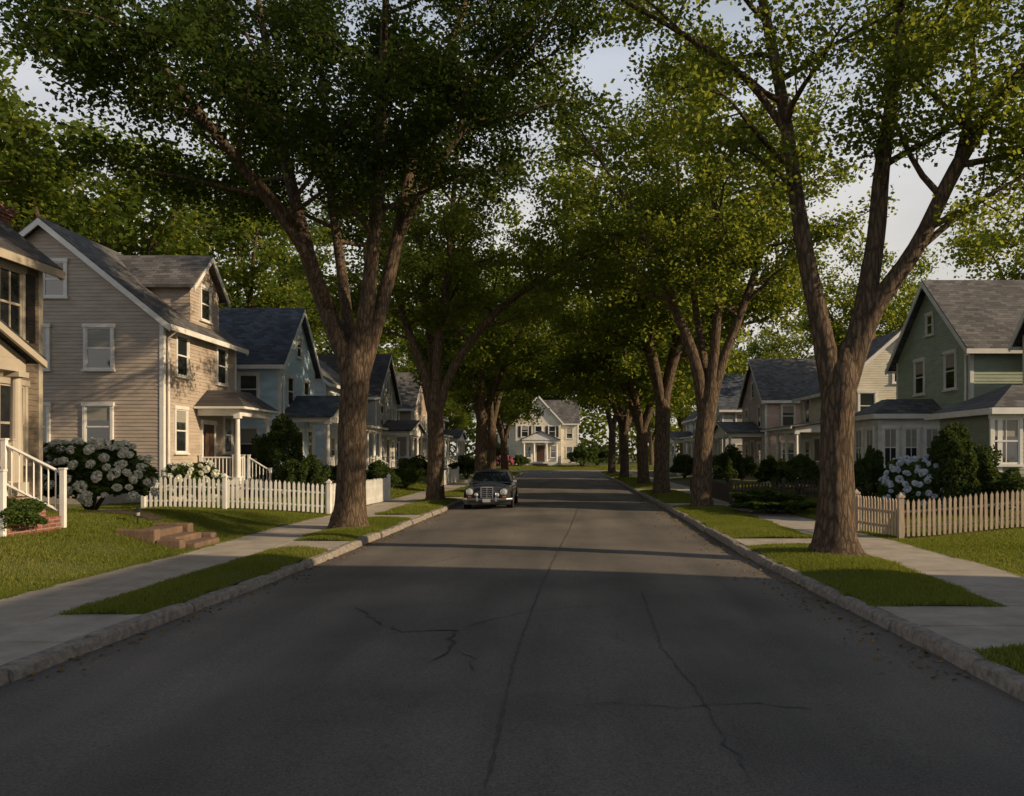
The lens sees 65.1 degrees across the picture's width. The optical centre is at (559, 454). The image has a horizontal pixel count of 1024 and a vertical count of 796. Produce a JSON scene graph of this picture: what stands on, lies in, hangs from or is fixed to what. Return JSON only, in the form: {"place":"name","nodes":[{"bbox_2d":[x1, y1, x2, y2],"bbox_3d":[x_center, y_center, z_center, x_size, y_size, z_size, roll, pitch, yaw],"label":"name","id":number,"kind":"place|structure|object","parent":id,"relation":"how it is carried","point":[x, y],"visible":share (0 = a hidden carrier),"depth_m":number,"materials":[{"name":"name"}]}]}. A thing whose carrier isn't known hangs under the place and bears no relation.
{"place":"outdoors","nodes":[
{"label":"outdoors","id":0,"kind":"place"},
{"bbox_2d":[0,479,470,630],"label":"sidewalk","id":1,"kind":"structure","parent":0,"point":[26,608],"depth_m":12.67,"materials":[{"name":"concrete"}]},
{"bbox_2d":[0,464,1023,674],"bbox_3d":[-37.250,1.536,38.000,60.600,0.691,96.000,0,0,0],"label":"lawn","id":2,"kind":"structure","parent":0,"point":[461,477],"depth_m":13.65,"materials":[{"name":"plant"}]},
{"bbox_2d":[0,496,48,528],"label":"shrub","id":3,"kind":"object","parent":2,"relation":"on","point":[25,510],"visible":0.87,"depth_m":13.48,"materials":[{"name":"green plant"}]},
{"bbox_2d":[0,203,67,536],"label":"house","id":4,"kind":"structure","parent":2,"relation":"on","point":[25,264],"depth_m":16.86,"materials":[{"name":"wood"}]},
{"bbox_2d":[0,377,31,465],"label":"window","id":5,"kind":"structure","parent":4,"relation":"in","point":[5,383],"depth_m":16.92,"materials":[{"name":"beige paint"}]},
{"bbox_2d":[0,259,34,342],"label":"window","id":6,"kind":"structure","parent":4,"relation":"in","point":[17,288],"depth_m":17.20,"materials":[{"name":"beige paint"}]},
{"bbox_2d":[0,81,102,231],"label":"background tree","id":7,"kind":"object","parent":2,"relation":"on","point":[16,206],"visible":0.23,"depth_m":39.72,"materials":[{"name":"green plant"}]},
{"bbox_2d":[42,437,159,509],"bbox_3d":[-11.667,0.534,19.799,3.369,1.937,2.565,0,0,0],"label":"hydrangea bush","id":8,"kind":"object","parent":2,"relation":"on","point":[103,469],"visible":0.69,"depth_m":19.15,"materials":[{"name":"white plant"}]},
{"bbox_2d":[0,80,223,273],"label":"background tree","id":9,"kind":"object","parent":2,"relation":"on","point":[132,195],"visible":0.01,"depth_m":49.94,"materials":[{"name":"green plant"}]},
{"bbox_2d":[0,36,265,307],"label":"background tree","id":10,"kind":"object","parent":2,"relation":"on","point":[120,230],"visible":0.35,"depth_m":43.14,"materials":[{"name":"green plant"}]},
{"bbox_2d":[18,216,283,503],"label":"house","id":11,"kind":"structure","parent":2,"relation":"on","point":[140,351],"depth_m":26.99,"materials":[{"name":"wood"}]},
{"bbox_2d":[43,323,51,371],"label":"window","id":12,"kind":"structure","parent":11,"relation":"in","point":[46,326],"depth_m":26.93,"materials":[{"name":"white paint"}]},
{"bbox_2d":[43,402,51,443],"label":"window","id":13,"kind":"structure","parent":11,"relation":"in","point":[46,405],"depth_m":26.95,"materials":[{"name":"white paint"}]},
{"bbox_2d":[43,258,68,298],"bbox_3d":[-17.040,-5.940,26.940,0.960,1.360,0.120,0,0,0],"label":"window","id":14,"kind":"structure","parent":11,"relation":"in","point":[53,287],"depth_m":26.96,"materials":[{"name":"white glass"}]},
{"bbox_2d":[81,402,114,441],"bbox_3d":[-15.570,-0.965,26.940,1.110,1.610,0.120,0,0,0],"label":"window","id":15,"kind":"structure","parent":11,"relation":"in","point":[97,417],"depth_m":26.96,"materials":[{"name":"white paint"}]},
{"bbox_2d":[81,323,115,371],"bbox_3d":[-15.540,-3.615,26.940,1.110,1.610,0.120,0,0,0],"label":"window","id":16,"kind":"structure","parent":11,"relation":"in","point":[98,338],"depth_m":26.96,"materials":[{"name":"white paint"}]},
{"bbox_2d":[173,405,189,454],"bbox_3d":[-13.340,-0.865,28.200,0.120,1.710,1.060,0,0,0],"label":"window","id":17,"kind":"structure","parent":11,"relation":"in","point":[180,413],"depth_m":28.18,"materials":[{"name":"white paint"}]},
{"bbox_2d":[175,332,190,379],"bbox_3d":[-13.340,-3.515,28.300,0.120,1.610,1.060,0,0,0],"label":"window","id":18,"kind":"structure","parent":11,"relation":"in","point":[182,341],"depth_m":28.32,"materials":[{"name":"white paint"}]},
{"bbox_2d":[199,283,212,324],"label":"window","id":19,"kind":"structure","parent":11,"relation":"in","point":[205,294],"depth_m":30.66,"materials":[{"name":"white paint"}]},
{"bbox_2d":[200,420,216,466],"bbox_3d":[-13.350,-0.180,30.400,0.100,2.260,1.250,0,0,0],"label":"door","id":20,"kind":"structure","parent":11,"relation":"in","point":[208,427],"depth_m":30.35,"materials":[{"name":"paint"}]},
{"bbox_2d":[215,344,228,386],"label":"window","id":21,"kind":"structure","parent":11,"relation":"in","point":[221,352],"depth_m":31.59,"materials":[{"name":"white paint"}]},
{"bbox_2d":[222,416,234,454],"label":"window","id":22,"kind":"structure","parent":11,"relation":"in","point":[227,421],"depth_m":32.16,"materials":[{"name":"white paint"}]},
{"bbox_2d":[115,523,218,548],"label":"stone steps","id":23,"kind":"structure","parent":2,"relation":"on","point":[178,535],"depth_m":16.07,"materials":[{"name":"stone"}]},
{"bbox_2d":[157,460,227,503],"bbox_3d":[-12.003,0.924,26.136,2.330,1.536,2.170,0,0,0],"label":"hydrangea bush","id":24,"kind":"object","parent":2,"relation":"on","point":[206,470],"visible":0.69,"depth_m":25.56,"materials":[{"name":"white plant"}]},
{"bbox_2d":[143,135,353,353],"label":"background tree","id":25,"kind":"object","parent":2,"relation":"on","point":[282,292],"visible":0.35,"depth_m":58.60,"materials":[{"name":"green plant"}]},
{"bbox_2d":[141,473,390,513],"bbox_3d":[-8.178,1.253,27.281,4.248,1.454,10.143,0,0,35],"label":"picket fence","id":26,"kind":"object","parent":2,"relation":"on","point":[377,490],"visible":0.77,"depth_m":24.82,"materials":[{"name":"white paint"}]},
{"bbox_2d":[250,413,304,488],"bbox_3d":[-10.987,0.004,31.403,2.420,3.348,2.500,0,0,-16],"label":"shrub","id":27,"kind":"object","parent":2,"relation":"on","point":[270,447],"visible":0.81,"depth_m":31.02,"materials":[{"name":"green plant"}]},
{"bbox_2d":[219,308,339,489],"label":"house","id":28,"kind":"structure","parent":2,"relation":"on","point":[279,368],"depth_m":36.96,"materials":[{"name":"wood"}]},
{"bbox_2d":[237,372,259,398],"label":"window","id":29,"kind":"structure","parent":28,"relation":"in","point":[249,382],"depth_m":35.96,"materials":[{"name":"white paint"}]},
{"bbox_2d":[240,425,259,460],"bbox_3d":[-14.000,-0.515,35.940,1.060,1.610,0.120,0,0,0],"label":"window","id":30,"kind":"structure","parent":28,"relation":"in","point":[247,432],"depth_m":35.96,"materials":[{"name":"black glass"}]},
{"bbox_2d":[275,453,331,496],"bbox_3d":[-9.654,0.800,30.021,2.111,1.739,2.460,0,0,3],"label":"shrub","id":31,"kind":"object","parent":2,"relation":"on","point":[309,469],"visible":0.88,"depth_m":29.55,"materials":[{"name":"green plant"}]},
{"bbox_2d":[240,247,419,371],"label":"background tree","id":32,"kind":"object","parent":2,"relation":"on","point":[380,349],"visible":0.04,"depth_m":79.10,"materials":[{"name":"green plant"}]},
{"bbox_2d":[315,358,390,469],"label":"house","id":33,"kind":"structure","parent":2,"relation":"on","point":[329,385],"depth_m":46.34,"materials":[{"name":"wood"}]},
{"bbox_2d":[317,354,426,473],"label":"house","id":34,"kind":"structure","parent":2,"relation":"on","point":[384,400],"depth_m":57.28,"materials":[{"name":"wood"}]},
{"bbox_2d":[366,459,401,486],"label":"shrub","id":35,"kind":"object","parent":2,"relation":"on","point":[375,470],"visible":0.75,"depth_m":36.70,"materials":[{"name":"green plant"}]},
{"bbox_2d":[393,463,426,488],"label":"shrub","id":36,"kind":"object","parent":2,"relation":"on","point":[409,474],"visible":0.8,"depth_m":41.73,"materials":[{"name":"green plant"}]},
{"bbox_2d":[398,455,427,474],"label":"shrub","id":37,"kind":"object","parent":2,"relation":"on","point":[421,464],"visible":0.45,"depth_m":49.51,"materials":[{"name":"green plant"}]},
{"bbox_2d":[395,372,455,469],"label":"house","id":38,"kind":"structure","parent":2,"relation":"on","point":[413,402],"depth_m":67.69,"materials":[{"name":"wood"}]},
{"bbox_2d":[427,416,467,470],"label":"house","id":39,"kind":"structure","parent":2,"relation":"on","point":[459,436],"depth_m":78.81,"materials":[{"name":"wood"}]},
{"bbox_2d":[448,453,486,478],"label":"shrub","id":40,"kind":"object","parent":2,"relation":"on","point":[465,463],"visible":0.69,"depth_m":61.21,"materials":[{"name":"green plant"}]},
{"bbox_2d":[0,473,1023,795],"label":"road","id":41,"kind":"structure","parent":0,"point":[176,709],"depth_m":6.76,"materials":[{"name":"grey asphalt"}]},
{"bbox_2d":[462,469,517,508],"bbox_3d":[-2.644,1.296,31.235,1.980,1.501,4.960,0,0,0],"label":"parked car","id":42,"kind":"object","parent":41,"relation":"on","point":[492,486],"visible":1,"depth_m":29.46,"materials":[{"name":"grey paint"}]},
{"bbox_2d":[26,495,975,680],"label":"fallen leaves","id":43,"kind":"object","parent":41,"relation":"on","point":[162,632],"visible":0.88,"depth_m":10.90,"materials":[{"name":"brown plant"}]},
{"bbox_2d":[484,500,581,789],"bbox_3d":[0.189,1.947,20.322,0.210,0.004,31.390,0,0,3],"label":"road seam","id":44,"kind":"object","parent":41,"relation":"on","point":[493,757],"visible":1,"depth_m":6.36,"materials":[{"name":"black asphalt"}]},
{"bbox_2d":[642,593,751,784],"bbox_3d":[1.096,1.952,8.106,0.188,0.002,6.837,0,0,0],"label":"road crack","id":45,"kind":"object","parent":41,"relation":"on","point":[741,755],"visible":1,"depth_m":6.35,"materials":[{"name":"black asphalt"}]},
{"bbox_2d":[0,0,1023,455],"label":"sky","id":46,"kind":"structure","parent":0,"point":[602,65],"materials":[{"name":"white"}]},
{"bbox_2d":[183,456,847,602],"bbox_3d":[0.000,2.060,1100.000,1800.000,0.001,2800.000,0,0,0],"label":"ground","id":47,"kind":"structure","parent":0,"point":[630,460],"depth_m":249.30,"materials":[{"name":"green plant"}]},
{"bbox_2d":[77,557,299,613],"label":"verge","id":48,"kind":"structure","parent":47,"relation":"on","point":[237,581],"depth_m":12.02,"materials":[{"name":"green plant"}]},
{"bbox_2d":[0,497,462,666],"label":"driveway apron","id":49,"kind":"object","parent":47,"relation":"on","point":[23,641],"visible":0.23,"depth_m":8.51,"materials":[{"name":"concrete"}]},
{"bbox_2d":[0,472,522,686],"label":"kerb","id":50,"kind":"structure","parent":47,"relation":"on","point":[15,670],"depth_m":9.51,"materials":[{"name":"concrete"}]},
{"bbox_2d":[308,530,359,540],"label":"verge","id":51,"kind":"structure","parent":47,"relation":"on","point":[326,540],"depth_m":17.53,"materials":[{"name":"green plant"}]},
{"bbox_2d":[0,0,674,528],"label":"street tree","id":52,"kind":"object","parent":51,"relation":"on","point":[406,68],"visible":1,"depth_m":18.71,"materials":[{"name":"green plant"}]},
{"bbox_2d":[384,506,430,514],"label":"verge","id":53,"kind":"structure","parent":47,"relation":"on","point":[400,514],"depth_m":25.16,"materials":[{"name":"green plant"}]},
{"bbox_2d":[270,48,671,499],"bbox_3d":[-3.150,-7.597,31.980,15.297,19.247,10.762,0,0,27],"label":"street tree","id":54,"kind":"object","parent":53,"relation":"on","point":[453,223],"visible":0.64,"depth_m":31.76,"materials":[{"name":"green plant"}]},
{"bbox_2d":[681,509,792,537],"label":"verge","id":55,"kind":"structure","parent":47,"relation":"on","point":[759,537],"depth_m":18.15,"materials":[{"name":"green plant"}]},
{"bbox_2d":[515,13,899,506],"bbox_3d":[4.244,-7.630,28.622,12.035,19.270,12.360,0,0,-33],"label":"street tree","id":56,"kind":"object","parent":55,"relation":"on","point":[662,262],"visible":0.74,"depth_m":27.83,"materials":[{"name":"green plant"}]},
{"bbox_2d":[481,0,1023,555],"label":"street tree","id":57,"kind":"object","parent":47,"relation":"on","point":[913,50],"visible":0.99,"depth_m":14.54,"materials":[{"name":"green plant"}]},
{"bbox_2d":[599,472,1023,700],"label":"kerb","id":58,"kind":"structure","parent":47,"relation":"on","point":[1010,681],"depth_m":9.01,"materials":[{"name":"concrete"}]},
{"bbox_2d":[608,475,1023,652],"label":"driveway apron","id":59,"kind":"object","parent":47,"relation":"on","point":[974,627],"visible":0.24,"depth_m":9.01,"materials":[{"name":"concrete"}]},
{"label":"verge","id":60,"kind":"structure","parent":47,"relation":"on","visible":0},
{"bbox_2d":[376,195,576,472],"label":"street tree","id":61,"kind":"object","parent":60,"relation":"on","point":[475,376],"visible":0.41,"depth_m":49.00,"materials":[{"name":"green plant"}]},
{"bbox_2d":[416,246,559,468],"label":"street tree","id":62,"kind":"object","parent":60,"relation":"on","point":[491,436],"visible":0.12,"depth_m":58.79,"materials":[{"name":"green plant"}]},
{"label":"verge","id":63,"kind":"structure","parent":47,"relation":"on","visible":0},
{"bbox_2d":[448,322,568,470],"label":"street tree","id":64,"kind":"object","parent":63,"relation":"on","point":[509,416],"visible":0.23,"depth_m":74.37,"materials":[{"name":"green plant"}]},
{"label":"verge","id":65,"kind":"structure","parent":47,"relation":"on","visible":0},
{"bbox_2d":[518,78,805,493],"bbox_3d":[4.913,-6.587,38.141,14.466,17.210,10.727,0,0,-32],"label":"street tree","id":66,"kind":"object","parent":65,"relation":"on","point":[634,314],"visible":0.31,"depth_m":37.12,"materials":[{"name":"green plant"}]},
{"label":"verge","id":67,"kind":"structure","parent":47,"relation":"on","visible":0},
{"bbox_2d":[513,243,761,483],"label":"street tree","id":68,"kind":"object","parent":67,"relation":"on","point":[622,377],"visible":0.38,"depth_m":48.22,"materials":[{"name":"green plant"}]},
{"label":"verge","id":69,"kind":"structure","parent":47,"relation":"on","visible":0},
{"bbox_2d":[533,294,692,477],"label":"street tree","id":70,"kind":"object","parent":69,"relation":"on","point":[624,423],"visible":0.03,"depth_m":61.69,"materials":[{"name":"green plant"}]},
{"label":"verge","id":71,"kind":"structure","parent":47,"relation":"on","visible":0},
{"bbox_2d":[551,305,654,472],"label":"street tree","id":72,"kind":"object","parent":71,"relation":"on","point":[612,422],"visible":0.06,"depth_m":77.77,"materials":[{"name":"green plant"}]},
{"bbox_2d":[450,463,670,468],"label":"lawn","id":73,"kind":"structure","parent":0,"point":[602,464],"depth_m":127.36,"materials":[{"name":"plant"}]},
{"bbox_2d":[377,329,427,371],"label":"background tree","id":74,"kind":"object","parent":73,"relation":"on","point":[401,349],"visible":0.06,"depth_m":122.89,"materials":[{"name":"green plant"}]},
{"bbox_2d":[443,392,475,457],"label":"background tree","id":75,"kind":"object","parent":73,"relation":"on","point":[458,419],"visible":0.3,"depth_m":112.97,"materials":[{"name":"green plant"}]},
{"bbox_2d":[498,396,579,465],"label":"house","id":76,"kind":"structure","parent":73,"relation":"on","point":[552,438],"depth_m":110.78,"materials":[{"name":"wood"}]},
{"bbox_2d":[445,407,678,462],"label":"distant wood","id":77,"kind":"object","parent":73,"relation":"on","point":[591,424],"visible":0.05,"depth_m":149.01,"materials":[{"name":"green plant"}]},
{"bbox_2d":[566,443,598,466],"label":"shrub","id":78,"kind":"object","parent":73,"relation":"on","point":[581,454],"visible":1,"depth_m":105.11,"materials":[{"name":"green plant"}]},
{"bbox_2d":[613,373,696,464],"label":"background tree","id":79,"kind":"object","parent":73,"relation":"on","point":[650,429],"visible":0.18,"depth_m":121.04,"materials":[{"name":"green plant"}]},
{"bbox_2d":[688,310,811,373],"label":"background tree","id":80,"kind":"object","parent":73,"relation":"on","point":[774,345],"visible":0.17,"depth_m":123.59,"materials":[{"name":"green plant"}]},
{"bbox_2d":[629,472,1023,612],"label":"sidewalk","id":81,"kind":"structure","parent":0,"point":[999,586],"depth_m":13.55,"materials":[{"name":"concrete"}]},
{"bbox_2d":[632,471,1023,571],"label":"lawn","id":82,"kind":"structure","parent":0,"point":[676,478],"depth_m":52.35,"materials":[{"name":"grass"}]},
{"bbox_2d":[669,454,692,477],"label":"shrub","id":83,"kind":"object","parent":82,"relation":"on","point":[682,464],"visible":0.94,"depth_m":59.51,"materials":[{"name":"green plant"}]},
{"bbox_2d":[669,410,696,471],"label":"house","id":84,"kind":"structure","parent":82,"relation":"on","point":[689,421],"depth_m":78.22,"materials":[{"name":"wood"}]},
{"bbox_2d":[677,374,744,474],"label":"house","id":85,"kind":"structure","parent":82,"relation":"on","point":[728,400],"depth_m":64.89,"materials":[{"name":"wood"}]},
{"bbox_2d":[712,443,746,482],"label":"shrub","id":86,"kind":"object","parent":82,"relation":"on","point":[728,462],"visible":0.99,"depth_m":43.58,"materials":[{"name":"green plant"}]},
{"bbox_2d":[690,476,818,503],"bbox_3d":[8.650,1.349,35.212,4.450,1.263,9.575,0,0,0],"label":"picket fence","id":87,"kind":"object","parent":82,"relation":"on","point":[721,490],"visible":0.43,"depth_m":30.82,"materials":[{"name":"white wood"}]},
{"bbox_2d":[712,359,817,479],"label":"house","id":88,"kind":"structure","parent":82,"relation":"on","point":[771,389],"depth_m":54.34,"materials":[{"name":"wood"}]},
{"bbox_2d":[780,404,795,425],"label":"window","id":89,"kind":"structure","parent":88,"relation":"in","point":[788,411],"depth_m":52.97,"materials":[{"name":"white paint"}]},
{"bbox_2d":[729,489,816,513],"bbox_3d":[6.788,1.481,25.437,2.764,0.837,3.421,0,0,4],"label":"shrub","id":90,"kind":"object","parent":82,"relation":"on","point":[769,500],"visible":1,"depth_m":24.77,"materials":[{"name":"green plant"}]},
{"bbox_2d":[754,454,792,486],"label":"shrub","id":91,"kind":"object","parent":82,"relation":"on","point":[769,465],"visible":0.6,"depth_m":39.69,"materials":[{"name":"green plant"}]},
{"bbox_2d":[770,453,819,492],"bbox_3d":[10.161,0.822,34.006,2.485,1.786,2.018,0,0,30],"label":"shrub","id":92,"kind":"object","parent":82,"relation":"on","point":[800,467],"visible":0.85,"depth_m":33.45,"materials":[{"name":"green plant"}]},
{"bbox_2d":[760,329,901,485],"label":"house","id":93,"kind":"structure","parent":82,"relation":"on","point":[876,384],"depth_m":42.34,"materials":[{"name":"wood"}]},
{"bbox_2d":[857,391,876,411],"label":"window","id":94,"kind":"structure","parent":93,"relation":"in","point":[865,399],"depth_m":41.96,"materials":[{"name":"white paint"}]},
{"bbox_2d":[788,224,939,358],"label":"background tree","id":95,"kind":"object","parent":82,"relation":"on","point":[889,316],"visible":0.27,"depth_m":66.15,"materials":[{"name":"green plant"}]},
{"bbox_2d":[854,445,885,498],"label":"shrub","id":96,"kind":"object","parent":82,"relation":"on","point":[869,469],"visible":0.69,"depth_m":25.59,"materials":[{"name":"green plant"}]},
{"bbox_2d":[876,454,953,513],"bbox_3d":[10.189,0.857,22.954,2.174,1.778,1.972,0,0,0],"label":"hydrangea bush","id":97,"kind":"object","parent":82,"relation":"on","point":[908,478],"visible":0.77,"depth_m":22.39,"materials":[{"name":"white plant"}]},
{"bbox_2d":[854,280,1023,493],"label":"house","id":98,"kind":"structure","parent":82,"relation":"on","point":[952,343],"depth_m":31.98,"materials":[{"name":"wood"}]},
{"bbox_2d":[854,427,863,463],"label":"window","id":99,"kind":"structure","parent":98,"relation":"in","point":[858,431],"depth_m":33.90,"materials":[{"name":"white paint"}]},
{"bbox_2d":[881,426,899,467],"bbox_3d":[13.200,-0.310,31.940,0.760,1.700,0.120,0,0,0],"label":"window","id":100,"kind":"structure","parent":98,"relation":"in","point":[890,434],"depth_m":31.96,"materials":[{"name":"white paint"}]},
{"bbox_2d":[902,426,920,458],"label":"window","id":101,"kind":"structure","parent":98,"relation":"in","point":[911,434],"depth_m":31.96,"materials":[{"name":"white paint"}]},
{"bbox_2d":[912,357,924,396],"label":"window","id":102,"kind":"structure","parent":98,"relation":"in","point":[918,364],"depth_m":34.19,"materials":[{"name":"white paint"}]},
{"bbox_2d":[922,426,939,455],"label":"window","id":103,"kind":"structure","parent":98,"relation":"in","point":[928,431],"depth_m":31.95,"materials":[{"name":"white paint"}]},
{"bbox_2d":[942,348,956,391],"bbox_3d":[15.340,-3.315,31.500,0.120,1.610,1.060,0,0,0],"label":"window","id":104,"kind":"structure","parent":98,"relation":"in","point":[950,356],"depth_m":31.48,"materials":[{"name":"white paint"}]},
{"bbox_2d":[855,489,1023,538],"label":"picket fence","id":105,"kind":"object","parent":82,"relation":"on","point":[874,510],"visible":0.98,"depth_m":17.89,"materials":[{"name":"white wood"}]},
{"bbox_2d":[925,421,1001,513],"bbox_3d":[11.171,0.391,22.360,2.237,2.704,2.166,0,0,-35],"label":"shrub","id":106,"kind":"object","parent":82,"relation":"on","point":[958,457],"visible":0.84,"depth_m":21.92,"materials":[{"name":"green plant"}]},
{"bbox_2d":[915,171,1023,295],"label":"background tree","id":107,"kind":"object","parent":82,"relation":"on","point":[970,248],"visible":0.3,"depth_m":49.53,"materials":[{"name":"green plant"}]},
{"bbox_2d":[924,312,1023,510],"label":"house","id":108,"kind":"structure","parent":82,"relation":"on","point":[994,417],"depth_m":23.48,"materials":[{"name":"wood"}]},
{"bbox_2d":[988,414,1023,466],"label":"window","id":109,"kind":"structure","parent":108,"relation":"in","point":[1012,440],"depth_m":22.94,"materials":[{"name":"white paint"}]},
{"bbox_2d":[957,463,1023,514],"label":"shrub","id":110,"kind":"object","parent":82,"relation":"on","point":[1009,480],"visible":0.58,"depth_m":21.37,"materials":[{"name":"green plant"}]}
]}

